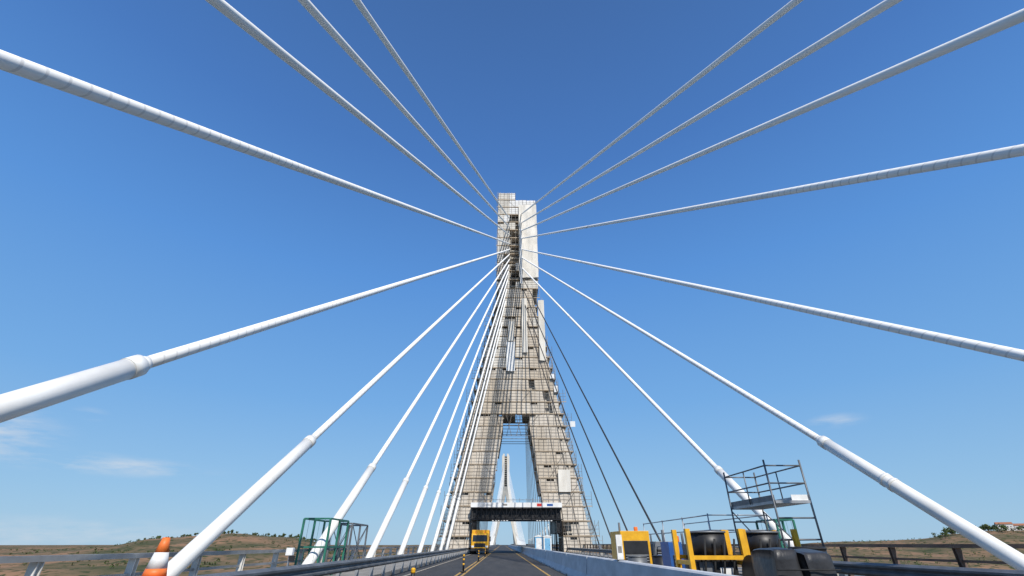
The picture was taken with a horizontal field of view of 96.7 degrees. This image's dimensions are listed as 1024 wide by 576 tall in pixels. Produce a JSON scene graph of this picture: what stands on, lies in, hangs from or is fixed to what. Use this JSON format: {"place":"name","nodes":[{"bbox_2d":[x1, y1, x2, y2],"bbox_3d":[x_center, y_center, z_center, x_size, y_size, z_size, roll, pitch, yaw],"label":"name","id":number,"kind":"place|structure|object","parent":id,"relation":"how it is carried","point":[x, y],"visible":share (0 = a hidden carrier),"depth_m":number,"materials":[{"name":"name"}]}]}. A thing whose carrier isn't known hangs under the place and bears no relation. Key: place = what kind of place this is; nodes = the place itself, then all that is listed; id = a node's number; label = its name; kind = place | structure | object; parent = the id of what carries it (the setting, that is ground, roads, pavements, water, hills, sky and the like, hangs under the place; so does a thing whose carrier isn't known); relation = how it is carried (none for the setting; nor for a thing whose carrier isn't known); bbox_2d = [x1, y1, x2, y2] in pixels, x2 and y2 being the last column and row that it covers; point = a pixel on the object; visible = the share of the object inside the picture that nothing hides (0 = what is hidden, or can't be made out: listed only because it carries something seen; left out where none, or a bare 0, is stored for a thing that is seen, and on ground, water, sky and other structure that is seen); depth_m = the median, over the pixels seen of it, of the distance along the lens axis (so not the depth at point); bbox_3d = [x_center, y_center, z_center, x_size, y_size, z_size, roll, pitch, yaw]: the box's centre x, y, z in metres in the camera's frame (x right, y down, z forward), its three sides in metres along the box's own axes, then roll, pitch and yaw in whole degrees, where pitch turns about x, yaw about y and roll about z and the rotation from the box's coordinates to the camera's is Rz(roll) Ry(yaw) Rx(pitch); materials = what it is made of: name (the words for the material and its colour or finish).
{"place":"outdoors","nodes":[
{"label":"outdoors","id":0,"kind":"place"},
{"bbox_2d":[142,537,170,575],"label":"traffic cone","id":1,"kind":"object","parent":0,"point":[157,565],"visible":1,"depth_m":6.17,"materials":[{"name":"orange plastic"}]},
{"bbox_2d":[390,545,566,575],"bbox_3d":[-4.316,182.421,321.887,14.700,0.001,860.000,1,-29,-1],"label":"road","id":2,"kind":"structure","parent":0,"point":[502,560],"depth_m":28.09,"materials":[{"name":"grey asphalt"}]},
{"bbox_2d":[195,544,498,575],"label":"guardrail","id":3,"kind":"object","parent":2,"relation":"on","point":[337,568],"visible":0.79,"depth_m":13.68,"materials":[{"name":"metal"}]},
{"bbox_2d":[411,568,415,575],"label":"lane delineator","id":4,"kind":"object","parent":2,"relation":"on","point":[413,570],"visible":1,"depth_m":9.62,"materials":[{"name":"plastic"}]},
{"bbox_2d":[460,554,465,572],"bbox_3d":[-2.362,13.441,22.226,0.280,0.760,0.280,1,-29,-1],"label":"lane delineator","id":5,"kind":"object","parent":2,"relation":"on","point":[462,571],"visible":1,"depth_m":22.16,"materials":[{"name":"plastic"}]},
{"bbox_2d":[404,547,549,575],"bbox_3d":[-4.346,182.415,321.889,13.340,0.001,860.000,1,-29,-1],"label":"lane markings","id":6,"kind":"object","parent":2,"relation":"on","point":[476,564],"visible":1,"depth_m":27.95,"materials":[{"name":"yellow paint"}]},
{"bbox_2d":[469,530,490,553],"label":"yellow truck","id":7,"kind":"object","parent":2,"relation":"on","point":[480,540],"visible":0.98,"depth_m":62.11,"materials":[{"name":"paint"}]},
{"bbox_2d":[470,498,562,553],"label":"scaffold portal","id":8,"kind":"object","parent":2,"relation":"on","point":[521,512],"visible":0.9,"depth_m":68.09,"materials":[{"name":"black metal"}]},
{"bbox_2d":[534,535,542,548],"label":"portable toilet","id":9,"kind":"object","parent":2,"relation":"on","point":[538,540],"visible":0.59,"depth_m":62.47,"materials":[{"name":"blue plastic"}]},
{"bbox_2d":[536,538,541,548],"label":"door","id":10,"kind":"structure","parent":9,"relation":"in","point":[538,540],"depth_m":62.35,"materials":[{"name":"white paint"}]},
{"bbox_2d":[543,535,551,550],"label":"portable toilet","id":11,"kind":"object","parent":2,"relation":"on","point":[547,543],"visible":0.52,"depth_m":62.70,"materials":[{"name":"white paint"}]},
{"bbox_2d":[545,538,550,549],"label":"door","id":12,"kind":"structure","parent":11,"relation":"in","point":[547,540],"depth_m":62.58,"materials":[{"name":"blue plastic"}]},
{"bbox_2d":[508,545,736,575],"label":"concrete barrier","id":13,"kind":"object","parent":2,"relation":"on","point":[569,564],"visible":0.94,"depth_m":14.49,"materials":[{"name":"grey concrete"}]},
{"bbox_2d":[615,535,623,559],"bbox_3d":[2.885,6.956,12.213,0.280,0.593,0.200,1,-29,-1],"label":"delineator panel","id":14,"kind":"object","parent":13,"relation":"on","point":[619,547],"visible":0.95,"depth_m":12.19,"materials":[{"name":"white paint"}]},
{"bbox_2d":[627,556,646,562],"bbox_3d":[3.902,8.738,13.986,0.604,0.880,0.604,1,-29,-1],"label":"oil drum","id":15,"kind":"object","parent":2,"relation":"on","point":[641,559],"visible":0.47,"depth_m":13.94,"materials":[{"name":"metal"}]},
{"bbox_2d":[651,555,662,564],"bbox_3d":[4.792,8.991,14.436,0.604,0.880,0.604,1,-29,-1],"label":"oil drum","id":16,"kind":"object","parent":2,"relation":"on","point":[657,559],"visible":0.28,"depth_m":14.41,"materials":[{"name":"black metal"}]},
{"bbox_2d":[650,535,671,554],"bbox_3d":[6.770,11.990,20.506,1.220,1.596,2.551,1,-29,-1],"label":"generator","id":17,"kind":"object","parent":2,"relation":"on","point":[657,550],"visible":0.12,"depth_m":20.25,"materials":[{"name":"metal"}]},
{"bbox_2d":[660,530,685,568],"bbox_3d":[4.348,7.185,11.913,0.680,1.546,1.551,1,-29,-1],"label":"air compressor","id":18,"kind":"object","parent":2,"relation":"on","point":[667,551],"visible":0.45,"depth_m":12.15,"materials":[{"name":"blue paint"}]},
{"bbox_2d":[643,513,770,547],"bbox_3d":[7.518,10.493,18.352,2.044,2.100,8.039,1,-29,-1],"label":"scaffold guard frame","id":19,"kind":"object","parent":2,"relation":"on","point":[708,521],"visible":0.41,"depth_m":16.44,"materials":[{"name":"metal"}]},
{"bbox_2d":[510,544,1023,575],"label":"guardrail","id":20,"kind":"object","parent":2,"relation":"on","point":[866,569],"visible":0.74,"depth_m":10.82,"materials":[{"name":"metal"},{"name":"painted metal"}]},
{"bbox_2d":[751,549,840,575],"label":"tarp covered crate","id":21,"kind":"object","parent":2,"relation":"on","point":[777,562],"visible":1,"depth_m":7.19,"materials":[{"name":"plastic"}]},
{"bbox_2d":[0,531,1023,575],"bbox_3d":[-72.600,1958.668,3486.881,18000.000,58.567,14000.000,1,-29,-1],"label":"terrain","id":22,"kind":"structure","parent":0,"point":[238,542],"depth_m":557.80,"materials":[{"name":"brown soil"}]},
{"bbox_2d":[493,454,518,544],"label":"bridge pylon","id":23,"kind":"object","parent":22,"relation":"on","point":[505,477],"visible":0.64,"depth_m":367.95,"materials":[{"name":"concrete"}]},
{"bbox_2d":[0,530,1022,568],"bbox_3d":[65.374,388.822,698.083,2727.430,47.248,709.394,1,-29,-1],"label":"scrub bushes","id":24,"kind":"object","parent":22,"relation":"on","point":[116,564],"visible":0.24,"depth_m":553.94,"materials":[{"name":"green plant"}]},
{"bbox_2d":[449,200,580,547],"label":"bridge pylon","id":25,"kind":"object","parent":22,"relation":"on","point":[547,398],"visible":0.1,"depth_m":79.57,"materials":[{"name":"concrete"}]},
{"bbox_2d":[0,249,510,422],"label":"stay cable","id":26,"kind":"object","parent":25,"relation":"attached to","point":[24,400],"visible":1,"depth_m":7.82,"materials":[{"name":"metal"}]},
{"bbox_2d":[0,50,510,244],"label":"stay cable","id":27,"kind":"object","parent":25,"relation":"attached to","point":[26,69],"visible":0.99,"depth_m":7.88,"materials":[{"name":"metal"}]},
{"bbox_2d":[167,254,509,575],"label":"stay cable","id":28,"kind":"object","parent":25,"relation":"attached to","point":[183,559],"visible":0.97,"depth_m":12.76,"materials":[{"name":"metal"}]},
{"bbox_2d":[205,0,510,235],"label":"stay cable","id":29,"kind":"object","parent":25,"relation":"attached to","point":[230,12],"visible":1,"depth_m":12.43,"materials":[{"name":"metal"}]},
{"bbox_2d":[298,0,509,227],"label":"stay cable","id":30,"kind":"object","parent":25,"relation":"attached to","point":[319,18],"visible":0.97,"depth_m":16.61,"materials":[{"name":"metal"}]},
{"bbox_2d":[302,258,509,563],"bbox_3d":[-4.133,2.090,54.666,0.821,53.026,60.900,-3,-30,6],"label":"stay cable","id":31,"kind":"object","parent":25,"relation":"attached to","point":[342,511],"visible":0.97,"depth_m":21.79,"materials":[{"name":"metal"}]},
{"bbox_2d":[352,0,510,219],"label":"stay cable","id":32,"kind":"object","parent":25,"relation":"attached to","point":[363,10],"visible":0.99,"depth_m":20.87,"materials":[{"name":"metal"}]},
{"bbox_2d":[365,265,508,557],"bbox_3d":[-4.223,4.714,58.300,0.840,52.026,52.113,-4,-30,7],"label":"stay cable","id":33,"kind":"object","parent":25,"relation":"attached to","point":[383,527],"visible":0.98,"depth_m":30.50,"materials":[{"name":"metal"}]},
{"bbox_2d":[397,267,510,554],"bbox_3d":[-4.314,7.266,61.804,0.865,51.025,43.664,-5,-30,8],"label":"stay cable","id":34,"kind":"object","parent":25,"relation":"attached to","point":[412,522],"visible":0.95,"depth_m":39.68,"materials":[{"name":"metal"}]},
{"bbox_2d":[417,275,509,552],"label":"stay cable","id":35,"kind":"object","parent":25,"relation":"attached to","point":[425,533],"visible":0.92,"depth_m":47.97,"materials":[{"name":"metal"}]},
{"bbox_2d":[430,289,506,550],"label":"stay cable","id":36,"kind":"object","parent":25,"relation":"attached to","point":[440,520],"visible":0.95,"depth_m":55.28,"materials":[{"name":"metal"}]},
{"bbox_2d":[445,322,502,549],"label":"stay cable","id":37,"kind":"object","parent":25,"relation":"attached to","point":[453,522],"visible":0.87,"depth_m":65.82,"materials":[{"name":"metal"}]},
{"bbox_2d":[439,283,510,549],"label":"stay cable","id":38,"kind":"object","parent":25,"relation":"attached to","point":[447,523],"visible":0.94,"depth_m":61.43,"materials":[{"name":"metal"}]},
{"bbox_2d":[435,192,602,552],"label":"pylon scaffolding","id":39,"kind":"object","parent":25,"relation":"attached to","point":[511,393],"visible":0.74,"depth_m":76.22,"materials":[{"name":"beige metal"}]},
{"bbox_2d":[506,205,574,491],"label":"protective sheeting","id":40,"kind":"object","parent":39,"relation":"attached to","point":[564,479],"visible":0.89,"depth_m":85.92,"materials":[{"name":"white plastic"}]},
{"bbox_2d":[525,424,528,544],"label":"stay cable","id":41,"kind":"object","parent":25,"relation":"attached to","point":[527,492],"visible":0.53,"depth_m":161.32,"materials":[{"name":"metal"}]},
{"bbox_2d":[526,432,530,544],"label":"stay cable","id":42,"kind":"object","parent":25,"relation":"attached to","point":[528,492],"visible":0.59,"depth_m":156.52,"materials":[{"name":"metal"}]},
{"bbox_2d":[526,424,531,544],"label":"stay cable","id":43,"kind":"object","parent":25,"relation":"attached to","point":[528,476],"visible":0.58,"depth_m":150.33,"materials":[{"name":"metal"}]},
{"bbox_2d":[528,439,532,545],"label":"stay cable","id":44,"kind":"object","parent":25,"relation":"attached to","point":[530,489],"visible":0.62,"depth_m":148.20,"materials":[{"name":"metal"}]},
{"bbox_2d":[529,445,534,545],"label":"stay cable","id":45,"kind":"object","parent":25,"relation":"attached to","point":[531,486],"visible":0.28,"depth_m":140.94,"materials":[{"name":"metal"}]},
{"bbox_2d":[531,458,535,532],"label":"stay cable","id":46,"kind":"object","parent":25,"relation":"attached to","point":[533,491],"visible":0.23,"depth_m":136.86,"materials":[{"name":"metal"}]},
{"bbox_2d":[533,469,537,534],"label":"stay cable","id":47,"kind":"object","parent":25,"relation":"attached to","point":[535,500],"visible":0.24,"depth_m":131.84,"materials":[{"name":"metal"}]},
{"bbox_2d":[527,322,606,554],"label":"stay cable","id":48,"kind":"object","parent":25,"relation":"attached to","point":[599,546],"visible":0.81,"depth_m":62.21,"materials":[{"name":"metal"}]},
{"bbox_2d":[525,305,610,537],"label":"stay cable","id":49,"kind":"object","parent":25,"relation":"attached to","point":[572,432],"visible":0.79,"depth_m":58.06,"materials":[{"name":"metal"}]},
{"bbox_2d":[523,289,627,530],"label":"stay cable","id":50,"kind":"object","parent":25,"relation":"attached to","point":[582,425],"visible":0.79,"depth_m":51.63,"materials":[{"name":"metal"}]},
{"bbox_2d":[523,279,660,540],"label":"stay cable","id":51,"kind":"object","parent":25,"relation":"attached to","point":[649,520],"visible":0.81,"depth_m":43.02,"materials":[{"name":"metal"}]},
{"bbox_2d":[521,0,802,214],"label":"stay cable","id":52,"kind":"object","parent":25,"relation":"attached to","point":[777,15],"visible":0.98,"depth_m":20.22,"materials":[{"name":"metal"}]},
{"bbox_2d":[522,268,844,575],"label":"stay cable","id":53,"kind":"object","parent":25,"relation":"attached to","point":[732,484],"visible":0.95,"depth_m":25.06,"materials":[{"name":"metal"}]},
{"bbox_2d":[521,0,901,223],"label":"stay cable","id":54,"kind":"object","parent":25,"relation":"attached to","point":[876,10],"visible":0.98,"depth_m":15.88,"materials":[{"name":"metal"}]},
{"bbox_2d":[521,8,1023,230],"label":"stay cable","id":55,"kind":"object","parent":25,"relation":"attached to","point":[1002,24],"visible":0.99,"depth_m":12.34,"materials":[{"name":"metal"}]},
{"bbox_2d":[521,144,1023,238],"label":"stay cable","id":56,"kind":"object","parent":25,"relation":"attached to","point":[991,155],"visible":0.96,"depth_m":12.62,"materials":[{"name":"metal"}]},
{"bbox_2d":[522,257,1023,569],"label":"stay cable","id":57,"kind":"object","parent":25,"relation":"attached to","point":[1001,550],"visible":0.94,"depth_m":12.90,"materials":[{"name":"metal"}]},
{"bbox_2d":[522,249,1023,360],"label":"stay cable","id":58,"kind":"object","parent":25,"relation":"attached to","point":[995,349],"visible":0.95,"depth_m":13.15,"materials":[{"name":"metal"}]},
{"bbox_2d":[136,523,1023,541],"bbox_3d":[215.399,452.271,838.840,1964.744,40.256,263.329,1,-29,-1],"label":"tree line","id":59,"kind":"object","parent":22,"relation":"on","point":[983,527],"visible":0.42,"depth_m":772.29,"materials":[{"name":"green plant"}]},
{"bbox_2d":[995,524,1015,530],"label":"walls","id":60,"kind":"structure","parent":22,"relation":"on","point":[1009,527],"depth_m":815.25,"materials":[{"name":"white paint"}]},
{"bbox_2d":[994,522,1012,524],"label":"roof","id":61,"kind":"structure","parent":60,"relation":"on","point":[1003,523],"depth_m":821.64,"materials":[{"name":"tile"}]},
{"bbox_2d":[0,0,1023,544],"label":"sky","id":62,"kind":"structure","parent":0,"point":[123,235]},
{"bbox_2d":[650,544,654,554],"bbox_3d":[5.307,11.040,18.715,1.220,1.496,2.551,1,-29,-1],"label":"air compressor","id":63,"kind":"object","parent":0,"point":[652,549],"visible":0.05,"depth_m":18.43,"materials":[{"name":"metal"}]},
{"bbox_2d":[680,533,687,568],"bbox_3d":[5.615,8.101,13.490,1.220,1.496,2.551,1,-29,-1],"label":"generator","id":64,"kind":"object","parent":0,"point":[684,548],"visible":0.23,"depth_m":13.63,"materials":[{"name":"metal"}]},
{"bbox_2d":[742,555,754,575],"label":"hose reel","id":65,"kind":"object","parent":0,"point":[747,567],"visible":0.15,"depth_m":9.60,"materials":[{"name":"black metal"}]},
{"bbox_2d":[788,547,826,551],"bbox_3d":[6.201,5.944,9.294,0.710,1.150,0.710,1,-29,-1],"label":"oil drum","id":66,"kind":"object","parent":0,"point":[811,548],"visible":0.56,"depth_m":9.30,"materials":[{"name":"black metal"}]},
{"bbox_3d":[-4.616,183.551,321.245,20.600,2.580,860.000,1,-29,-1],"label":"bridge deck","id":67,"kind":"structure","parent":0,"visible":0},
{"bbox_2d":[325,547,741,575],"bbox_3d":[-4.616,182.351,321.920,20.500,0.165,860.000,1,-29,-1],"label":"walkway kerb","id":68,"kind":"structure","parent":67,"relation":"on","point":[377,570],"depth_m":23.33,"materials":[{"name":"concrete"}]},
{"bbox_2d":[0,544,496,575],"bbox_3d":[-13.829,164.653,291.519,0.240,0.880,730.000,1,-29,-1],"label":"bridge railing","id":69,"kind":"object","parent":68,"relation":"on","point":[35,565],"visible":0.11,"depth_m":10.47,"materials":[{"name":"metal"}]},
{"bbox_2d":[285,548,294,565],"bbox_3d":[-6.628,8.257,13.509,0.320,0.950,0.220,1,-29,-1],"label":"floodlight","id":70,"kind":"object","parent":68,"relation":"on","point":[289,553],"visible":0.93,"depth_m":13.63,"materials":[{"name":"metal"}]},
{"bbox_2d":[294,518,349,574],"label":"work cage","id":71,"kind":"object","parent":68,"relation":"on","point":[325,520],"visible":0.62,"depth_m":17.53,"materials":[{"name":"green paint"}]},
{"bbox_2d":[325,523,367,570],"bbox_3d":[-7.590,11.949,21.006,0.970,1.896,2.670,1,-29,-1],"label":"work cage","id":72,"kind":"object","parent":68,"relation":"on","point":[351,526],"visible":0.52,"depth_m":21.06,"materials":[{"name":"metal"}]},
{"bbox_2d":[610,523,652,563],"bbox_3d":[4.265,9.287,16.007,1.320,1.896,2.551,1,-29,-1],"label":"generator","id":73,"kind":"object","parent":68,"relation":"on","point":[635,542],"visible":0.48,"depth_m":15.74,"materials":[{"name":"yellow paint"}]},
{"bbox_2d":[671,529,747,575],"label":"jacking machine","id":74,"kind":"object","parent":68,"relation":"on","point":[708,551],"visible":0.98,"depth_m":10.12,"materials":[{"name":"yellow paint"}]},
{"bbox_2d":[725,529,800,565],"bbox_3d":[5.926,6.470,10.586,1.300,1.500,1.022,1,-29,-1],"label":"jacking machine","id":75,"kind":"object","parent":68,"relation":"on","point":[759,540],"visible":0.48,"depth_m":10.54,"materials":[{"name":"yellow paint"}]},
{"bbox_2d":[512,544,1023,575],"bbox_3d":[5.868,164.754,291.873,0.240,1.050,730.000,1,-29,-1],"label":"bridge railing","id":76,"kind":"object","parent":68,"relation":"on","point":[961,560],"visible":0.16,"depth_m":13.40,"materials":[{"name":"metal"}]},
{"bbox_2d":[723,460,824,553],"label":"mobile scaffold tower","id":77,"kind":"structure","parent":68,"relation":"on","point":[764,502],"depth_m":12.89,"materials":[{"name":"metal"}]},
{"bbox_2d":[755,519,800,548],"bbox_3d":[10.867,10.467,18.437,0.770,1.930,1.670,1,-29,-1],"label":"work cage","id":78,"kind":"object","parent":68,"relation":"on","point":[783,526],"visible":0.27,"depth_m":18.17,"materials":[{"name":"green paint"}]}
]}

